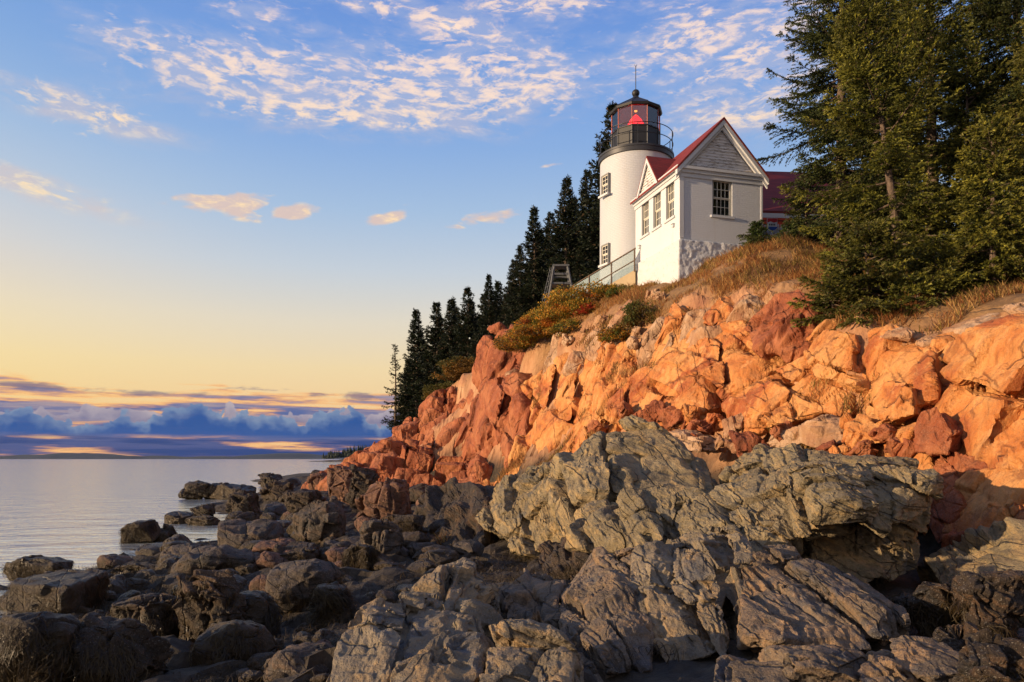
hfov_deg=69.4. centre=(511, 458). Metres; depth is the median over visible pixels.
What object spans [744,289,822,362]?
boulder
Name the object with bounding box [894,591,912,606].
boulder
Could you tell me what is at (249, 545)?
stone
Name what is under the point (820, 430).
boulder
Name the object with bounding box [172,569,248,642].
boulder
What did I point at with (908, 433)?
boulder
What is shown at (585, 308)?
shrub
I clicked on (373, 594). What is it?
stone
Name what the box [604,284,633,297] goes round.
shrub
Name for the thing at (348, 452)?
forest
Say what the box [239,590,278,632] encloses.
boulder
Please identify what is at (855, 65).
spruce tree
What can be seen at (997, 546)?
rock ledge
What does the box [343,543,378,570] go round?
boulder
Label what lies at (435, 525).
stone
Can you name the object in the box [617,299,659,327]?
shrub
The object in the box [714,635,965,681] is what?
rock ledge
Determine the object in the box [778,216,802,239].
spruce tree
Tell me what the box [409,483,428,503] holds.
stone
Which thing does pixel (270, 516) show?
stone
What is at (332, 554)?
stone
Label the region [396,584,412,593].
stone
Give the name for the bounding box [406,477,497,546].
rock ledge
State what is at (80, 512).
water
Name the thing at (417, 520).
boulder
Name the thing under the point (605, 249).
window
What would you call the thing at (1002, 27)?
spruce tree
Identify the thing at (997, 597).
boulder
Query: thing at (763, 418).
boulder
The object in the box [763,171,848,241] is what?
keepers house
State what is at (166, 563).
stone
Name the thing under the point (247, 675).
stone
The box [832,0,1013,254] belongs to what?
spruce tree
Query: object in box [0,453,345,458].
hills
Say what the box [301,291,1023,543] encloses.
cliff
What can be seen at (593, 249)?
spruce tree
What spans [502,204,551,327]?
spruce tree
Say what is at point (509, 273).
spruce tree
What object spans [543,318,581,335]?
shrub
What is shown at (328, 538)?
stone
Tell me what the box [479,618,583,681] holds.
rock ledge
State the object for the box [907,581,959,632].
boulder
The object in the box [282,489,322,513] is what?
boulder
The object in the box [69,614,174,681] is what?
boulder
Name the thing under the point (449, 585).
rock ledge
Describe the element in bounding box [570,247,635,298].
stair railing
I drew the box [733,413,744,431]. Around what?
boulder
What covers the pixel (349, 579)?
stone
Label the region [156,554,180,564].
stone
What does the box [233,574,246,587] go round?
stone
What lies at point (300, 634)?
stone
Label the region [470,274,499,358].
spruce tree
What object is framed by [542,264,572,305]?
timber stand
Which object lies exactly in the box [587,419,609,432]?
boulder
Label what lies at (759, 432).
boulder
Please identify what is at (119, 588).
stone
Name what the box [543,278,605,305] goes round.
shrub
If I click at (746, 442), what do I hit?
boulder
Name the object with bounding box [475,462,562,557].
rock ledge
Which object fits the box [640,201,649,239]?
window
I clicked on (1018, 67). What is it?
spruce tree
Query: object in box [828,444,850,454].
boulder
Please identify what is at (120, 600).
stone
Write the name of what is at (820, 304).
spruce tree
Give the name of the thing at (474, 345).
spruce tree
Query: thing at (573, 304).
shrub
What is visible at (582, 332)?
boulder
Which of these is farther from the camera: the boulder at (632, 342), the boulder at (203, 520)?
the boulder at (203, 520)
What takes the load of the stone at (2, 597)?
on the ground at (674, 669)
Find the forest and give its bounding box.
[322,444,371,458]
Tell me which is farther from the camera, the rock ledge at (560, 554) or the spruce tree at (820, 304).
the spruce tree at (820, 304)
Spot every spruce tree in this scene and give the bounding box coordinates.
[380,344,402,433]
[384,345,420,430]
[388,307,432,432]
[397,358,411,421]
[401,301,445,421]
[428,297,466,390]
[439,286,478,384]
[463,300,476,356]
[467,334,476,362]
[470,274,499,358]
[472,293,488,337]
[487,245,532,337]
[488,297,500,339]
[494,280,503,335]
[494,294,510,326]
[498,259,518,320]
[500,282,518,319]
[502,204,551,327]
[535,173,589,307]
[536,211,564,300]
[540,281,547,304]
[560,100,616,289]
[560,195,579,259]
[564,169,598,269]
[571,246,587,287]
[583,202,599,285]
[736,0,964,250]
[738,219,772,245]
[777,0,1002,275]
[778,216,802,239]
[783,173,823,241]
[785,263,860,327]
[797,204,944,329]
[802,0,971,240]
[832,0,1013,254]
[872,259,967,315]
[879,244,1013,308]
[891,30,1023,280]
[906,0,1023,267]
[935,109,1023,293]
[948,17,1023,282]
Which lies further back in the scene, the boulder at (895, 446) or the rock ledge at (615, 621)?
the boulder at (895, 446)
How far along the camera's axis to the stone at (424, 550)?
17.76 m
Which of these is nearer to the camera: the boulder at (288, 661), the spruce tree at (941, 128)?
the boulder at (288, 661)
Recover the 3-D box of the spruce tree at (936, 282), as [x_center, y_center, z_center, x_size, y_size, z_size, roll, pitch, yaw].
[10.816,-4.185,19.807,2.566,1.932,2.714,0,0,0]
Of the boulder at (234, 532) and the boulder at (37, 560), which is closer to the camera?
the boulder at (37, 560)
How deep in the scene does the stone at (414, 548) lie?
18.53 m
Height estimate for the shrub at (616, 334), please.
0.886 m
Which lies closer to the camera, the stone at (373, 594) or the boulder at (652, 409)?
the stone at (373, 594)
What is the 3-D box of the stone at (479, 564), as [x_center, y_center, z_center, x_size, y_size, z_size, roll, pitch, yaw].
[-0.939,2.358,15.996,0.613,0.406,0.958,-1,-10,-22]
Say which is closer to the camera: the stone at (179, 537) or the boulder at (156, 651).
the boulder at (156, 651)
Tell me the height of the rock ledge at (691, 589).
1.565 m
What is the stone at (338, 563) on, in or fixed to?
on the ground at (674, 669)
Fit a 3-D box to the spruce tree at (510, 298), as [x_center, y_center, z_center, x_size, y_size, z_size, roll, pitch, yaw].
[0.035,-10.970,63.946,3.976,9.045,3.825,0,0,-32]
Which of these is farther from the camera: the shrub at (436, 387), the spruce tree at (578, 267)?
the shrub at (436, 387)
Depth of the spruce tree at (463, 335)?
65.72 m
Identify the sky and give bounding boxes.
[0,0,1023,456]
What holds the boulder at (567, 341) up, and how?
on the ground at (674, 669)
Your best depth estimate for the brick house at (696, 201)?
32.69 m
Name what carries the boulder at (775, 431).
on the boulder at (787, 437)
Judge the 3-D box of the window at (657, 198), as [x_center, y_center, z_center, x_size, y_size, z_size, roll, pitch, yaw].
[6.747,-11.440,34.128,0.270,1.720,0.960,0,0,-15]
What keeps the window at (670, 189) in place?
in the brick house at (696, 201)
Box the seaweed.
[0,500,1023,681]
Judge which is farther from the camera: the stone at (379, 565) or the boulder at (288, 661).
the stone at (379, 565)
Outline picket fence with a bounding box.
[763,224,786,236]
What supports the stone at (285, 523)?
on the ground at (674, 669)
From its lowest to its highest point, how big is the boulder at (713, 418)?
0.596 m
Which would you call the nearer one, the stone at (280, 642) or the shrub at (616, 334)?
the stone at (280, 642)
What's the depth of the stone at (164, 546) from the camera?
22.41 m
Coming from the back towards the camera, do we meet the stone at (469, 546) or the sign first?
the sign
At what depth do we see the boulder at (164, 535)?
28.59 m
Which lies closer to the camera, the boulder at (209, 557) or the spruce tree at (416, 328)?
the boulder at (209, 557)
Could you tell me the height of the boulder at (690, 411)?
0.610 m
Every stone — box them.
[0,594,7,609]
[1,594,8,610]
[79,612,102,620]
[91,609,103,614]
[97,553,133,569]
[101,590,117,600]
[107,578,126,593]
[108,598,128,611]
[111,574,132,590]
[118,590,140,599]
[127,578,149,590]
[133,569,155,579]
[135,544,160,555]
[155,558,176,569]
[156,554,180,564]
[159,540,188,550]
[163,534,195,543]
[164,573,188,579]
[171,584,178,595]
[221,569,239,574]
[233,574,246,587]
[235,563,258,575]
[236,668,249,676]
[238,670,263,681]
[239,540,261,549]
[246,652,275,670]
[249,574,266,590]
[254,551,289,569]
[260,512,276,519]
[263,502,286,515]
[271,672,285,680]
[274,638,284,650]
[278,496,284,502]
[278,520,291,527]
[279,478,300,485]
[279,511,290,519]
[286,523,293,537]
[293,631,310,643]
[296,635,311,643]
[309,673,329,681]
[312,628,335,642]
[316,639,330,643]
[320,536,334,546]
[320,541,352,561]
[323,540,337,547]
[325,546,347,562]
[334,560,344,566]
[340,575,354,583]
[341,537,359,543]
[354,516,370,530]
[363,592,375,596]
[371,553,393,570]
[374,561,405,570]
[376,590,396,602]
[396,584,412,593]
[401,546,409,556]
[403,531,428,546]
[405,541,419,549]
[406,558,435,572]
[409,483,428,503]
[409,542,434,556]
[412,544,452,561]
[423,548,458,563]
[423,568,435,574]
[429,519,443,533]
[452,539,484,556]
[468,558,483,571]
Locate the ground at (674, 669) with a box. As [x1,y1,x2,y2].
[0,241,1023,681]
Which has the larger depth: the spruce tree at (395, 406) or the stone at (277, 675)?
the spruce tree at (395, 406)
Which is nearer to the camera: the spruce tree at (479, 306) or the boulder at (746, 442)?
the boulder at (746, 442)
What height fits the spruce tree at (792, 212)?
4.361 m
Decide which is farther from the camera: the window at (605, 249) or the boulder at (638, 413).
the window at (605, 249)
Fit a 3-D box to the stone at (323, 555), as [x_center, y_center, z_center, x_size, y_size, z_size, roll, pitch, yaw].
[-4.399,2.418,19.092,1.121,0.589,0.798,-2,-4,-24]
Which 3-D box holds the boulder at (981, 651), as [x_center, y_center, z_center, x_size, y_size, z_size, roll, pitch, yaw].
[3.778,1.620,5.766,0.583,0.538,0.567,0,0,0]
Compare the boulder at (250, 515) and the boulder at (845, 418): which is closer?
the boulder at (845, 418)
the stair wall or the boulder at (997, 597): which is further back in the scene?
the stair wall
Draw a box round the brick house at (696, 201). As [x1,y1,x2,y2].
[630,117,768,285]
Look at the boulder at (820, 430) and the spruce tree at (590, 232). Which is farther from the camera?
the spruce tree at (590, 232)
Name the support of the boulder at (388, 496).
on the ground at (674, 669)
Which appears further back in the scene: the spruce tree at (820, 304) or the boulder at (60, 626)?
the spruce tree at (820, 304)
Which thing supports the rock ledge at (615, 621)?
on the ground at (674, 669)
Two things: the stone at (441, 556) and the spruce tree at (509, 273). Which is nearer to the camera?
the stone at (441, 556)
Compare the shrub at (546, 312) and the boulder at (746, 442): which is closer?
the boulder at (746, 442)
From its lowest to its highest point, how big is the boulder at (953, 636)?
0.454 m
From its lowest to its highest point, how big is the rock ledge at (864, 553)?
1.766 m
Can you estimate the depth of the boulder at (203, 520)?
35.45 m
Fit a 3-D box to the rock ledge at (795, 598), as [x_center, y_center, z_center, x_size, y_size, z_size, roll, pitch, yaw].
[3.607,1.788,9.066,1.820,1.468,4.073,0,0,14]
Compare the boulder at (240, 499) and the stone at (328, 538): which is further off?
the boulder at (240, 499)
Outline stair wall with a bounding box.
[582,270,635,300]
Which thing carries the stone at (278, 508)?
on the ground at (674, 669)
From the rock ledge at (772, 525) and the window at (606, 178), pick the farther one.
the window at (606, 178)
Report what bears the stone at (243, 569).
on the ground at (674, 669)
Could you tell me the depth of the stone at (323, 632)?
10.39 m
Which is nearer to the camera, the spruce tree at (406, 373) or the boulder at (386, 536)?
the boulder at (386, 536)
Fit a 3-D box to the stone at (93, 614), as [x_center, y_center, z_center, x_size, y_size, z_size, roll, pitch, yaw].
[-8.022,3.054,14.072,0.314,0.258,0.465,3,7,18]
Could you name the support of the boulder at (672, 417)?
on the cliff
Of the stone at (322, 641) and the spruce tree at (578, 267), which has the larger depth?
the spruce tree at (578, 267)
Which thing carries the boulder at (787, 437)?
on the ground at (674, 669)
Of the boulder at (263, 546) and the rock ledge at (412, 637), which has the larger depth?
the boulder at (263, 546)
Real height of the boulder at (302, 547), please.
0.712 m
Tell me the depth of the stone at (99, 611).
14.43 m
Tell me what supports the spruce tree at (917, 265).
on the ground at (674, 669)
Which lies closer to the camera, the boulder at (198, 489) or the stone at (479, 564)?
the stone at (479, 564)
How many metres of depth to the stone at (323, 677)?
7.54 m
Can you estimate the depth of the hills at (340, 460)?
809.94 m
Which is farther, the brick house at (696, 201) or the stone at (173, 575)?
the brick house at (696, 201)
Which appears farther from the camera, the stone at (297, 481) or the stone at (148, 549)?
the stone at (297, 481)
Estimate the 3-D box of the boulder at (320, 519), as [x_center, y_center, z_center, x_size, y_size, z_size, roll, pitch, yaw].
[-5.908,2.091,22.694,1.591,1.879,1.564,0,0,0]
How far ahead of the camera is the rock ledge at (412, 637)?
7.12 m
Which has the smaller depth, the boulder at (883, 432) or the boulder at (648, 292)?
the boulder at (883, 432)
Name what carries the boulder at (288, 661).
on the ground at (674, 669)
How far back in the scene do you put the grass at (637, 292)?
26.80 m
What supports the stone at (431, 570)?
on the ground at (674, 669)
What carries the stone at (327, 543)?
on the ground at (674, 669)
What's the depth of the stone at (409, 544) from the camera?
19.37 m
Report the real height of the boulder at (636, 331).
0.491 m
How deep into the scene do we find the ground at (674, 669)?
18.05 m
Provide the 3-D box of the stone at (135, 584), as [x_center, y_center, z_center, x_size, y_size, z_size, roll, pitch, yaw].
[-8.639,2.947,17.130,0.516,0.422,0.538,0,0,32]
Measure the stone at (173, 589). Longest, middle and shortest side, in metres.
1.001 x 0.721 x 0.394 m
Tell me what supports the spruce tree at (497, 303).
on the ground at (674, 669)
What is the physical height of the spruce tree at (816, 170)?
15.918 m
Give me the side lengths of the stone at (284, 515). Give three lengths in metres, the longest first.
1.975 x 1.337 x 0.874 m
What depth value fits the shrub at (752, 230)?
31.07 m
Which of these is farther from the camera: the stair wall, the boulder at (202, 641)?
the stair wall
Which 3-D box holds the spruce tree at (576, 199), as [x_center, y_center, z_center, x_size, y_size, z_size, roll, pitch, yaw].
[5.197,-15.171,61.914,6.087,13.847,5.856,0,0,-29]
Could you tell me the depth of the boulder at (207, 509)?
40.47 m
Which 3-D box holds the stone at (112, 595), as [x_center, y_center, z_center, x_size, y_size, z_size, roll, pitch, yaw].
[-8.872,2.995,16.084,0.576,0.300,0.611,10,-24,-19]
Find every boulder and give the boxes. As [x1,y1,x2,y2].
[0,611,81,681]
[3,555,73,580]
[5,568,109,613]
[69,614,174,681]
[111,562,149,574]
[111,593,179,637]
[121,519,161,542]
[154,523,173,541]
[159,543,204,558]
[164,511,193,523]
[169,544,260,574]
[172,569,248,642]
[178,480,222,498]
[185,514,219,525]
[190,503,215,515]
[190,619,276,666]
[209,482,256,499]
[217,518,283,547]
[225,488,262,516]
[225,511,259,520]
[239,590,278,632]
[252,537,294,552]
[257,472,282,485]
[259,480,293,500]
[261,642,333,681]
[265,558,340,612]
[274,541,319,560]
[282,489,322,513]
[292,495,345,543]
[307,472,326,489]
[311,581,351,630]
[327,465,353,504]
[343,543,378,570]
[345,464,379,510]
[355,477,411,520]
[359,518,403,555]
[382,514,423,532]
[562,333,574,346]
[580,327,589,334]
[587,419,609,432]
[593,315,607,327]
[617,401,634,417]
[626,336,639,349]
[632,326,641,337]
[633,410,654,421]
[642,400,665,422]
[645,288,659,297]
[651,292,666,300]
[660,406,686,430]
[669,429,725,454]
[680,403,700,420]
[685,413,717,435]
[706,413,725,431]
[713,435,736,453]
[722,416,742,439]
[728,430,768,456]
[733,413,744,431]
[743,427,769,435]
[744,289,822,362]
[756,412,777,428]
[767,423,804,447]
[770,420,794,441]
[798,414,845,447]
[815,439,838,451]
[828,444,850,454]
[839,413,854,428]
[841,414,900,448]
[846,440,878,455]
[868,423,902,442]
[881,415,895,423]
[884,437,915,457]
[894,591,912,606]
[898,427,914,442]
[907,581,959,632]
[913,407,962,455]
[932,621,978,650]
[940,530,963,547]
[951,569,1023,637]
[957,628,1023,681]
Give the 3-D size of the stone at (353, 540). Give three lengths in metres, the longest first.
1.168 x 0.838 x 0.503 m
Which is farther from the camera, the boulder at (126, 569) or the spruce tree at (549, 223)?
the spruce tree at (549, 223)
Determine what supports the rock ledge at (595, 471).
on the ground at (674, 669)
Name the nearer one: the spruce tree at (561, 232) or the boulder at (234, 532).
the boulder at (234, 532)
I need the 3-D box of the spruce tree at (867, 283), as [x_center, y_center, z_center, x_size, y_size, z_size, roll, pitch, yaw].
[9.563,-5.084,20.562,3.491,3.537,3.747,0,0,-22]
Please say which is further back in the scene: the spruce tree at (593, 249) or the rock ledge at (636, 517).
the spruce tree at (593, 249)
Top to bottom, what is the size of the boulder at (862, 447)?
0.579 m
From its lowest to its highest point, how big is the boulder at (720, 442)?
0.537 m
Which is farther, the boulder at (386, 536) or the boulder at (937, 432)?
the boulder at (386, 536)
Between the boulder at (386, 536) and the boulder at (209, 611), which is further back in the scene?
the boulder at (386, 536)
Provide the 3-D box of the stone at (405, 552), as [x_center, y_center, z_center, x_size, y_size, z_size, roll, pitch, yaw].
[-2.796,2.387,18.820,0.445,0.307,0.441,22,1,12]
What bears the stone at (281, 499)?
on the ground at (674, 669)
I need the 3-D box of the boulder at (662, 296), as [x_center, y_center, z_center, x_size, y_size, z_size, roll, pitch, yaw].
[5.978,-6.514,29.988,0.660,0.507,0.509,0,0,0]
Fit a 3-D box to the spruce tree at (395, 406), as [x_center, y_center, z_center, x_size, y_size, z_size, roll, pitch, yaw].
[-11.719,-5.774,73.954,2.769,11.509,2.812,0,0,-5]
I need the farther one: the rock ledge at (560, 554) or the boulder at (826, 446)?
the boulder at (826, 446)
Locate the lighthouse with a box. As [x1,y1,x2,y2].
[598,65,673,284]
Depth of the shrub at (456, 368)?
56.20 m
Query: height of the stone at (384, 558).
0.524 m
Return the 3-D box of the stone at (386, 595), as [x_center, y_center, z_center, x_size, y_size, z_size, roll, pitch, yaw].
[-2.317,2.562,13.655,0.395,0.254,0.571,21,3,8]
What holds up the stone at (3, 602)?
on the ground at (674, 669)
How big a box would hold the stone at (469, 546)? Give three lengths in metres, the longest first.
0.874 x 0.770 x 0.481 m
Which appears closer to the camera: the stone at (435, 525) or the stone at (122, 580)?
the stone at (122, 580)
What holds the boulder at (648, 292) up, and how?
on the ground at (674, 669)
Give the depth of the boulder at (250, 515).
34.01 m
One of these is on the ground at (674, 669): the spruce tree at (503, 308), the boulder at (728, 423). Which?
the spruce tree at (503, 308)
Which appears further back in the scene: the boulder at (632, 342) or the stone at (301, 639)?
the boulder at (632, 342)
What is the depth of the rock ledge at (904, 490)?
11.38 m
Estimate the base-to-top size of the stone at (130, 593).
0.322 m
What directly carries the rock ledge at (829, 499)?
on the rock ledge at (864, 553)
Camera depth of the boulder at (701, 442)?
21.40 m
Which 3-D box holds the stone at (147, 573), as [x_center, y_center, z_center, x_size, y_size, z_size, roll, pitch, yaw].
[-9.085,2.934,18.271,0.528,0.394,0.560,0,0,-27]
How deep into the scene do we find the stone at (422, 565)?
15.94 m
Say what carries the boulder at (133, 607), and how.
on the ground at (674, 669)
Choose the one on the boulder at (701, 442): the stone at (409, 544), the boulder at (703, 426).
the boulder at (703, 426)
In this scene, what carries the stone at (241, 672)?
on the ground at (674, 669)
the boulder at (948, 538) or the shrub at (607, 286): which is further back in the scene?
the shrub at (607, 286)
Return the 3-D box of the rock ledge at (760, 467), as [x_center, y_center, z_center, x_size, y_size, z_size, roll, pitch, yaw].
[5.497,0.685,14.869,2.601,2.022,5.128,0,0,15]
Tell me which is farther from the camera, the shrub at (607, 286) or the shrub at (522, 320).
the shrub at (522, 320)
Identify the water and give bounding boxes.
[0,459,340,617]
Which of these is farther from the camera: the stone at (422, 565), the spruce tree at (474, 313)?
the spruce tree at (474, 313)
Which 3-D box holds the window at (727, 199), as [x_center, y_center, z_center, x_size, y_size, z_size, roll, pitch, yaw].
[9.238,-11.440,32.613,1.160,1.720,0.270,0,0,-15]
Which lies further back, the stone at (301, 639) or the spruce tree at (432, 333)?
the spruce tree at (432, 333)
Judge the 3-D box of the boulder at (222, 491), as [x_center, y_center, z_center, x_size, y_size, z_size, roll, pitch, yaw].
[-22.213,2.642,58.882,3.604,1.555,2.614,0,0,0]
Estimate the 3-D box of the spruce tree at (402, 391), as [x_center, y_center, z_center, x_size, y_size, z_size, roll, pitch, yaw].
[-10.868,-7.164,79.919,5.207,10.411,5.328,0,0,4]
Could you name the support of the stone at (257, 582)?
on the ground at (674, 669)
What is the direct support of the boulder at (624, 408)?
on the ground at (674, 669)
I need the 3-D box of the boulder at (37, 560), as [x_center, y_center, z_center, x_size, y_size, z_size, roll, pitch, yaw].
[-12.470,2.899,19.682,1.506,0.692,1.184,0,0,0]
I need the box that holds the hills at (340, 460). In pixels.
[308,459,343,461]
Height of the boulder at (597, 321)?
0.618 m
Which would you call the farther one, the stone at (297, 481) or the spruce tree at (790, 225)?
the stone at (297, 481)
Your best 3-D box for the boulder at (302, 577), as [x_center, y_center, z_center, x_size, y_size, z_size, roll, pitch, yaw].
[-3.864,2.356,13.655,1.377,1.019,1.245,0,0,0]
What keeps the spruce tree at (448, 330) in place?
on the ground at (674, 669)
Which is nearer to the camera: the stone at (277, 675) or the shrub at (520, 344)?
the stone at (277, 675)
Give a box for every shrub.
[421,381,453,399]
[429,355,475,380]
[492,330,539,353]
[504,313,552,341]
[506,308,549,336]
[535,300,576,322]
[536,312,565,327]
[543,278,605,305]
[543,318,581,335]
[554,296,595,315]
[570,301,600,316]
[590,284,617,294]
[596,324,630,345]
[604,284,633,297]
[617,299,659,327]
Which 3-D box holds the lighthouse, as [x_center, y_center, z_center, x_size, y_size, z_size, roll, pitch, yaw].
[6.403,-13.958,38.500,3.993,13.115,3.920,0,0,0]
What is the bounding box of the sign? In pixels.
[767,218,776,234]
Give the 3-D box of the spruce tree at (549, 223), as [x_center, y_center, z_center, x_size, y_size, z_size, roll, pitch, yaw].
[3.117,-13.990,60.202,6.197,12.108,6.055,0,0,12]
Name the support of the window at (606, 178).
in the lighthouse
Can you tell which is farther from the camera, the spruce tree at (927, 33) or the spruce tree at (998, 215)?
the spruce tree at (927, 33)
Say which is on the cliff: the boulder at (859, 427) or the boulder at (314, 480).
the boulder at (859, 427)
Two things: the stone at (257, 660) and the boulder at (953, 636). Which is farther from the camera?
the stone at (257, 660)
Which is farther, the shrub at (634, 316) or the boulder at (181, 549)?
the shrub at (634, 316)
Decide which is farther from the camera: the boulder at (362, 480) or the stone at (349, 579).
the boulder at (362, 480)
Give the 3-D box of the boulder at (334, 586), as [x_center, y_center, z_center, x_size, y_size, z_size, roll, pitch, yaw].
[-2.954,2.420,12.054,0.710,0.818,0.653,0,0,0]
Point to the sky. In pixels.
(222, 221)
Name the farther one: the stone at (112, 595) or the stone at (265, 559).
the stone at (265, 559)
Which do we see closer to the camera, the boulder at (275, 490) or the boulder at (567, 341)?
the boulder at (567, 341)
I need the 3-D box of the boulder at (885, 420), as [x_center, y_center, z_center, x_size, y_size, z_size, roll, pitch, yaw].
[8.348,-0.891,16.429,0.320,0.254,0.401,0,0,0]
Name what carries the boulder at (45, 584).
on the ground at (674, 669)
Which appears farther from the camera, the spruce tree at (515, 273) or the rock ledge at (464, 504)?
the spruce tree at (515, 273)
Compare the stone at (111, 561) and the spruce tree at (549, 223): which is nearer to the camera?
the stone at (111, 561)
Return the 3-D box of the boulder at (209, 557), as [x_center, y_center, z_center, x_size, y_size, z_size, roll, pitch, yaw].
[-7.263,2.710,18.466,2.199,1.104,1.768,0,0,0]
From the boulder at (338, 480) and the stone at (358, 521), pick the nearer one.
the stone at (358, 521)
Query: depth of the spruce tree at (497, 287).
67.77 m
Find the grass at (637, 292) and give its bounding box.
[428,232,1023,544]
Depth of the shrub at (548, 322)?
38.06 m
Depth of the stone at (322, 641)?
9.46 m
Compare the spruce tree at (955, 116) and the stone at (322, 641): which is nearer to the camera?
the stone at (322, 641)
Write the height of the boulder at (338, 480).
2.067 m
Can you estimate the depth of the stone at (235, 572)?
17.17 m
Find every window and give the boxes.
[598,172,610,198]
[598,243,609,267]
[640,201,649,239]
[651,192,661,231]
[664,182,674,223]
[711,180,734,218]
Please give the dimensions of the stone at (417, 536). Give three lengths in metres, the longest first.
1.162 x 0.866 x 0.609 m
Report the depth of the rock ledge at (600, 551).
9.81 m
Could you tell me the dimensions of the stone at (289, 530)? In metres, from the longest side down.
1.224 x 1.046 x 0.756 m
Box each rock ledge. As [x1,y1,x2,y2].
[326,592,503,681]
[399,557,503,618]
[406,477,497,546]
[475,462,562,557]
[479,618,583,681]
[497,568,566,629]
[538,537,589,584]
[544,415,718,536]
[558,546,656,681]
[560,546,608,618]
[565,482,766,553]
[630,525,753,661]
[707,483,802,554]
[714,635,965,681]
[718,443,845,492]
[736,544,910,652]
[781,458,879,540]
[800,498,931,582]
[837,454,943,537]
[916,517,1023,621]
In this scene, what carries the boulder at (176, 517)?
in the water
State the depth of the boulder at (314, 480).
50.17 m
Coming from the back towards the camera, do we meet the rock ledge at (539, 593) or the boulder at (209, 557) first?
the boulder at (209, 557)
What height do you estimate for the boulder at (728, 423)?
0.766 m
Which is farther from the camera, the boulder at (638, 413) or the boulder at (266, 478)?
the boulder at (266, 478)
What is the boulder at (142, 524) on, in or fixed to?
in the water
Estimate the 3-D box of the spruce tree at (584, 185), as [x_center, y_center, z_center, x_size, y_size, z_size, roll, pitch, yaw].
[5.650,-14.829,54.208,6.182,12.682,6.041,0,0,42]
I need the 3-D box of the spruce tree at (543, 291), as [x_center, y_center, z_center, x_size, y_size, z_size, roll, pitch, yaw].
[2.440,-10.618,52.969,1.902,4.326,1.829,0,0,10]
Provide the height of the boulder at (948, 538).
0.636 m

